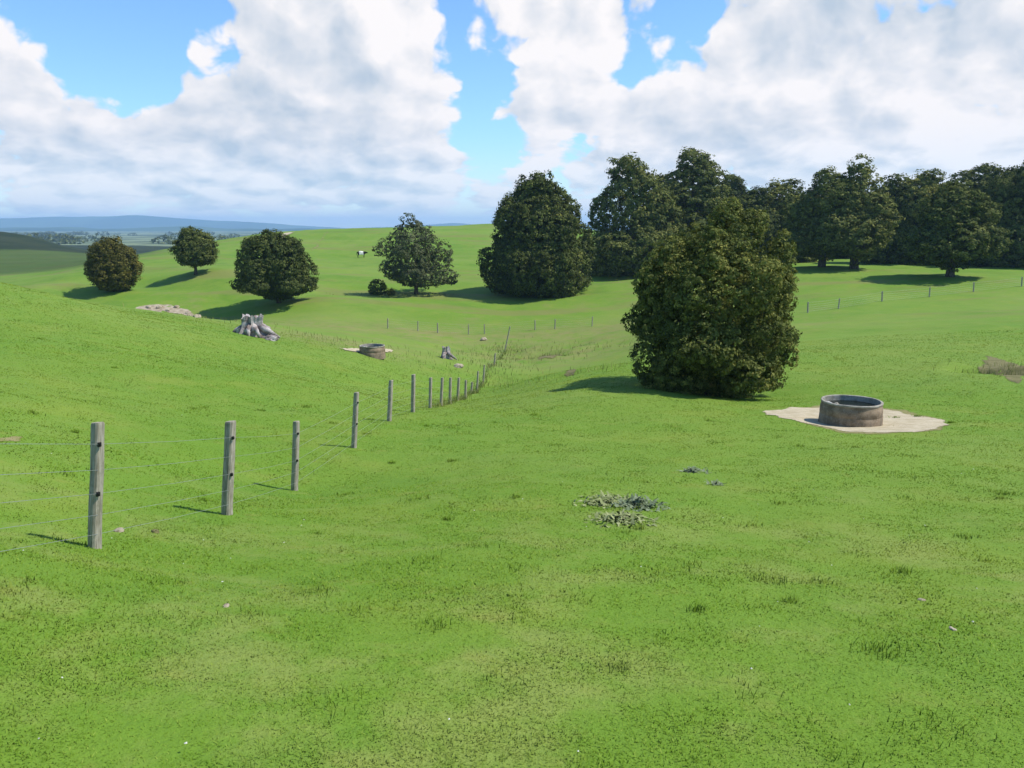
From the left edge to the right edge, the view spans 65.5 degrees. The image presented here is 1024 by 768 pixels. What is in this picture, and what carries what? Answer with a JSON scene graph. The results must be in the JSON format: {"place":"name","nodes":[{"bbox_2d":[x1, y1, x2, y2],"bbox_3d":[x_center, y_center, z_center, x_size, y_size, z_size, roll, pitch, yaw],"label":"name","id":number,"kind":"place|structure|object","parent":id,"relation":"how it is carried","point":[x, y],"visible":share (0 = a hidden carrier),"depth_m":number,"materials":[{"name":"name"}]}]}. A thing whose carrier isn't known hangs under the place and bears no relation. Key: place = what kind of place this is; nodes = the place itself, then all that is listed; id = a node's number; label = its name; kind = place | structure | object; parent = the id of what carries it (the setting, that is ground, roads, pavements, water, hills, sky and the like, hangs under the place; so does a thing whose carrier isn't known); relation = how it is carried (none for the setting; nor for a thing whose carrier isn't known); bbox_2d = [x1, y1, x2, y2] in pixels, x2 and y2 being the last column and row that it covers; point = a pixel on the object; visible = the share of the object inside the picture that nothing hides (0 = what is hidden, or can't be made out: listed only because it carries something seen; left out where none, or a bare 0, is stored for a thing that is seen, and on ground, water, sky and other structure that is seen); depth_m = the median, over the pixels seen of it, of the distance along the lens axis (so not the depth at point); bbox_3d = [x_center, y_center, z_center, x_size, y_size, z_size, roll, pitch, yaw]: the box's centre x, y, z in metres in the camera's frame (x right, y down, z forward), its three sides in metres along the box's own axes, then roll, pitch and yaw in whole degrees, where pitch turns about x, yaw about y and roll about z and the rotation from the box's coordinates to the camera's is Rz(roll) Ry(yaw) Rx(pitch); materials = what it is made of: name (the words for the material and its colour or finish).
{"place":"outdoors","nodes":[
{"label":"outdoors","id":0,"kind":"place"},
{"bbox_2d":[0,226,314,230],"bbox_3d":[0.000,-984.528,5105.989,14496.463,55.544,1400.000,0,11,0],"label":"hills","id":1,"kind":"structure","parent":0,"point":[176,228],"depth_m":4961.14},
{"bbox_2d":[0,215,601,228],"bbox_3d":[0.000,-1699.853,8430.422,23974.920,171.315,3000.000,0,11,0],"label":"hills","id":2,"kind":"structure","parent":0,"point":[118,222],"depth_m":8003.27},
{"bbox_2d":[0,224,1023,767],"bbox_3d":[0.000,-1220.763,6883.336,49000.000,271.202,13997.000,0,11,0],"label":"ground","id":3,"kind":"structure","parent":0,"point":[992,298],"depth_m":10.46,"materials":[{"name":"green plant"}]},
{"bbox_2d":[0,436,23,440],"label":"dirt patch","id":4,"kind":"object","parent":3,"relation":"on","point":[16,438],"visible":1,"depth_m":12.50,"materials":[{"name":"beige soil"}]},
{"bbox_2d":[83,235,143,291],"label":"tree","id":5,"kind":"object","parent":3,"relation":"on","point":[108,264],"visible":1,"depth_m":112.92,"materials":[{"name":"green plant"}]},
{"bbox_2d":[114,527,123,531],"bbox_3d":[-4.372,1.624,8.850,0.109,0.045,0.123,6,12,26],"label":"rock","id":6,"kind":"object","parent":3,"relation":"on","point":[120,530],"visible":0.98,"depth_m":8.83,"materials":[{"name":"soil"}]},
{"bbox_2d":[11,230,239,243],"bbox_3d":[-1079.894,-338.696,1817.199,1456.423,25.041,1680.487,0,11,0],"label":"distant trees","id":7,"kind":"object","parent":3,"relation":"on","point":[65,238],"visible":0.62,"depth_m":1267.58,"materials":[{"name":"green plant"}]},
{"bbox_2d":[136,304,193,315],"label":"dirt patch","id":8,"kind":"object","parent":3,"relation":"on","point":[171,308],"visible":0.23,"depth_m":105.57,"materials":[{"name":"soil"}]},
{"bbox_2d":[167,225,219,274],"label":"tree","id":9,"kind":"object","parent":3,"relation":"on","point":[199,246],"visible":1,"depth_m":121.85,"materials":[{"name":"green plant"}]},
{"bbox_2d":[0,326,510,551],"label":"wire fence","id":10,"kind":"object","parent":3,"relation":"on","point":[95,494],"visible":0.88,"depth_m":10.43,"materials":[{"name":"grey wood"}]},
{"bbox_2d":[232,314,279,337],"bbox_3d":[-16.782,-3.724,51.816,3.322,1.697,2.373,-3,11,-13],"label":"tree stump","id":11,"kind":"object","parent":3,"relation":"on","point":[254,325],"visible":0.82,"depth_m":51.17,"materials":[{"name":"grey wood"}]},
{"bbox_2d":[265,335,278,340],"bbox_3d":[-15.402,-2.936,50.906,0.871,0.390,1.120,-10,15,-40],"label":"rock","id":12,"kind":"object","parent":3,"relation":"on","point":[272,337],"visible":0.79,"depth_m":50.57,"materials":[{"name":"grey stone"}]},
{"bbox_2d":[229,228,319,303],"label":"tree","id":13,"kind":"object","parent":3,"relation":"on","point":[276,272],"visible":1,"depth_m":100.95,"materials":[{"name":"green plant"}]},
{"bbox_2d":[356,251,367,255],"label":"cow","id":14,"kind":"object","parent":3,"relation":"on","point":[361,252],"visible":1,"depth_m":177.44},
{"bbox_2d":[342,348,392,351],"bbox_3d":[-10.483,-2.547,58.000,1.605,1.270,8.243,2,11,12],"label":"dirt patch","id":15,"kind":"object","parent":3,"relation":"on","point":[357,349],"visible":0.33,"depth_m":55.59,"materials":[{"name":"soil"}]},
{"bbox_2d":[359,344,385,359],"bbox_3d":[-9.662,-2.235,55.106,1.800,0.908,1.800,0,11,0],"label":"water trough","id":16,"kind":"object","parent":3,"relation":"on","point":[376,351],"visible":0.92,"depth_m":54.45,"materials":[{"name":"concrete"}]},
{"bbox_2d":[368,278,387,294],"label":"shrub","id":17,"kind":"object","parent":3,"relation":"on","point":[373,288],"visible":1,"depth_m":116.58,"materials":[{"name":"green plant"}]},
{"bbox_2d":[386,288,395,295],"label":"shrub","id":18,"kind":"object","parent":3,"relation":"on","point":[391,291],"visible":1,"depth_m":116.28,"materials":[{"name":"green plant"}]},
{"bbox_2d":[372,212,458,294],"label":"tree","id":19,"kind":"object","parent":3,"relation":"on","point":[423,269],"visible":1,"depth_m":115.03,"materials":[{"name":"green plant"}]},
{"bbox_2d":[441,345,456,359],"bbox_3d":[-5.224,-2.488,64.221,1.185,1.204,1.659,-4,12,-21],"label":"tree stump","id":20,"kind":"object","parent":3,"relation":"on","point":[446,354],"visible":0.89,"depth_m":63.94,"materials":[{"name":"grey wood"}]},
{"bbox_2d":[454,363,463,367],"bbox_3d":[-4.115,-1.420,61.418,0.817,0.340,0.666,-7,13,-33],"label":"rock","id":21,"kind":"object","parent":3,"relation":"on","point":[457,365],"visible":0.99,"depth_m":61.19,"materials":[{"name":"stone"}]},
{"bbox_2d":[387,317,592,333],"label":"wire fence","id":22,"kind":"object","parent":3,"relation":"on","point":[491,326],"visible":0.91,"depth_m":92.22,"materials":[{"name":"grey metal"}]},
{"bbox_2d":[25,383,976,751],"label":"daisies","id":23,"kind":"object","parent":3,"relation":"on","point":[303,519],"visible":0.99,"depth_m":5.72,"materials":[{"name":"white plant"}]},
{"bbox_2d":[476,170,596,297],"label":"tree","id":24,"kind":"object","parent":3,"relation":"on","point":[539,248],"visible":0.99,"depth_m":113.74,"materials":[{"name":"green plant"}]},
{"bbox_2d":[538,354,561,358],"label":"dirt patch","id":25,"kind":"object","parent":3,"relation":"on","point":[548,356],"visible":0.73,"depth_m":73.27,"materials":[{"name":"brown soil"}]},
{"bbox_2d":[561,369,575,375],"bbox_3d":[3.588,-0.756,52.282,0.936,3.024,17.810,0,11,2],"label":"dirt patch","id":26,"kind":"object","parent":3,"relation":"on","point":[571,372],"visible":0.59,"depth_m":45.85,"materials":[{"name":"brown soil"}]},
{"bbox_2d":[122,291,1023,545],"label":"rough grass","id":27,"kind":"structure","parent":3,"relation":"on","point":[468,391],"depth_m":59.87,"materials":[{"name":"green plant"}]},
{"bbox_2d":[572,490,630,507],"bbox_3d":[1.365,1.698,11.560,1.015,0.243,1.103,0,11,0],"label":"thistle","id":28,"kind":"object","parent":3,"relation":"on","point":[604,500],"visible":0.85,"depth_m":11.53,"materials":[{"name":"green plant"}]},
{"bbox_2d":[583,509,658,527],"bbox_3d":[1.371,1.727,10.155,1.042,0.203,0.829,2,11,10],"label":"thistle","id":29,"kind":"object","parent":3,"relation":"on","point":[622,515],"visible":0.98,"depth_m":10.12,"materials":[{"name":"green plant"}]},
{"bbox_2d":[582,152,684,277],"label":"tree","id":30,"kind":"object","parent":3,"relation":"on","point":[622,252],"visible":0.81,"depth_m":132.95,"materials":[{"name":"green plant"}]},
{"bbox_2d":[607,493,670,511],"bbox_3d":[1.774,1.699,11.193,1.017,0.275,0.922,0,11,0],"label":"thistle","id":31,"kind":"object","parent":3,"relation":"on","point":[634,501],"visible":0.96,"depth_m":11.11,"materials":[{"name":"green plant"}]},
{"bbox_2d":[636,146,742,264],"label":"tree","id":32,"kind":"object","parent":3,"relation":"on","point":[696,199],"visible":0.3,"depth_m":138.59,"materials":[{"name":"green plant"}]},
{"bbox_2d":[679,466,711,473],"bbox_3d":[3.319,1.576,14.585,0.654,0.187,0.437,0,11,0],"label":"thistle","id":33,"kind":"object","parent":3,"relation":"on","point":[693,469],"visible":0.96,"depth_m":14.56,"materials":[{"name":"green plant"}]},
{"bbox_2d":[620,195,801,398],"bbox_3d":[8.390,-3.420,33.279,7.242,8.780,8.017,-6,13,-29],"label":"tree","id":34,"kind":"object","parent":3,"relation":"on","point":[737,358],"visible":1,"depth_m":31.70,"materials":[{"name":"green plant"}]},
{"bbox_2d":[704,479,725,485],"bbox_3d":[3.396,1.661,13.237,0.382,0.136,0.335,0,11,0],"label":"thistle","id":35,"kind":"object","parent":3,"relation":"on","point":[714,482],"visible":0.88,"depth_m":13.24,"materials":[{"name":"green plant"}]},
{"bbox_2d":[699,173,753,215],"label":"tree","id":36,"kind":"object","parent":3,"relation":"on","point":[737,185],"visible":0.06,"depth_m":161.53,"materials":[{"name":"green plant"}]},
{"bbox_2d":[731,185,786,264],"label":"tree","id":37,"kind":"object","parent":3,"relation":"on","point":[754,201],"visible":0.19,"depth_m":144.94,"materials":[{"name":"green plant"}]},
{"bbox_2d":[757,177,826,263],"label":"tree","id":38,"kind":"object","parent":3,"relation":"on","point":[780,202],"visible":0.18,"depth_m":147.21,"materials":[{"name":"green plant"}]},
{"bbox_2d":[780,212,840,259],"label":"tree","id":39,"kind":"object","parent":3,"relation":"on","point":[838,255],"depth_m":170.14,"materials":[{"name":"green plant"}]},
{"bbox_2d":[781,165,873,266],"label":"tree","id":40,"kind":"object","parent":3,"relation":"on","point":[816,191],"visible":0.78,"depth_m":120.61,"materials":[{"name":"green plant"}]},
{"bbox_2d":[818,395,883,426],"bbox_3d":[10.316,0.919,24.233,1.820,0.868,1.820,0,11,0],"label":"water trough","id":41,"kind":"object","parent":3,"relation":"on","point":[849,410],"visible":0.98,"depth_m":23.63,"materials":[{"name":"concrete"}]},
{"bbox_2d":[764,407,949,432],"bbox_3d":[10.885,1.063,25.802,5.220,0.883,7.320,0,11,0],"label":"dirt patch","id":42,"kind":"object","parent":3,"relation":"on","point":[905,423],"visible":0.53,"depth_m":24.45,"materials":[{"name":"soil"}]},
{"bbox_2d":[814,153,905,268],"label":"tree","id":43,"kind":"object","parent":3,"relation":"on","point":[876,220],"visible":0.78,"depth_m":118.08,"materials":[{"name":"green plant"}]},
{"bbox_2d":[859,173,922,264],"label":"tree","id":44,"kind":"object","parent":3,"relation":"on","point":[883,258],"visible":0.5,"depth_m":135.84,"materials":[{"name":"green plant"}]},
{"bbox_2d":[807,277,1022,312],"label":"wire fence","id":45,"kind":"object","parent":3,"relation":"on","point":[904,296],"visible":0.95,"depth_m":90.97,"materials":[{"name":"grey metal"}]},
{"bbox_2d":[873,168,967,265],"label":"tree","id":46,"kind":"object","parent":3,"relation":"on","point":[931,186],"visible":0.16,"depth_m":134.18,"materials":[{"name":"green plant"}]},
{"bbox_2d":[902,179,1013,276],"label":"tree","id":47,"kind":"object","parent":3,"relation":"on","point":[945,241],"visible":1,"depth_m":103.18,"materials":[{"name":"green plant"}]},
{"bbox_2d":[944,162,1001,262],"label":"tree","id":48,"kind":"object","parent":3,"relation":"on","point":[980,180],"visible":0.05,"depth_m":143.97,"materials":[{"name":"green plant"}]},
{"bbox_2d":[964,165,1023,266],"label":"tree","id":49,"kind":"object","parent":3,"relation":"on","point":[1004,172],"visible":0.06,"depth_m":131.66,"materials":[{"name":"green plant"}]},
{"bbox_2d":[975,160,1023,267],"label":"tree","id":50,"kind":"object","parent":3,"relation":"on","point":[1016,247],"visible":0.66,"depth_m":125.52,"materials":[{"name":"green plant"}]},
{"bbox_2d":[978,356,1023,382],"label":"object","id":51,"kind":"object","parent":3,"relation":"on","point":[991,366],"visible":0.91,"depth_m":38.53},
{"bbox_2d":[0,0,1023,227],"label":"sky","id":52,"kind":"structure","parent":0,"point":[318,113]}
]}

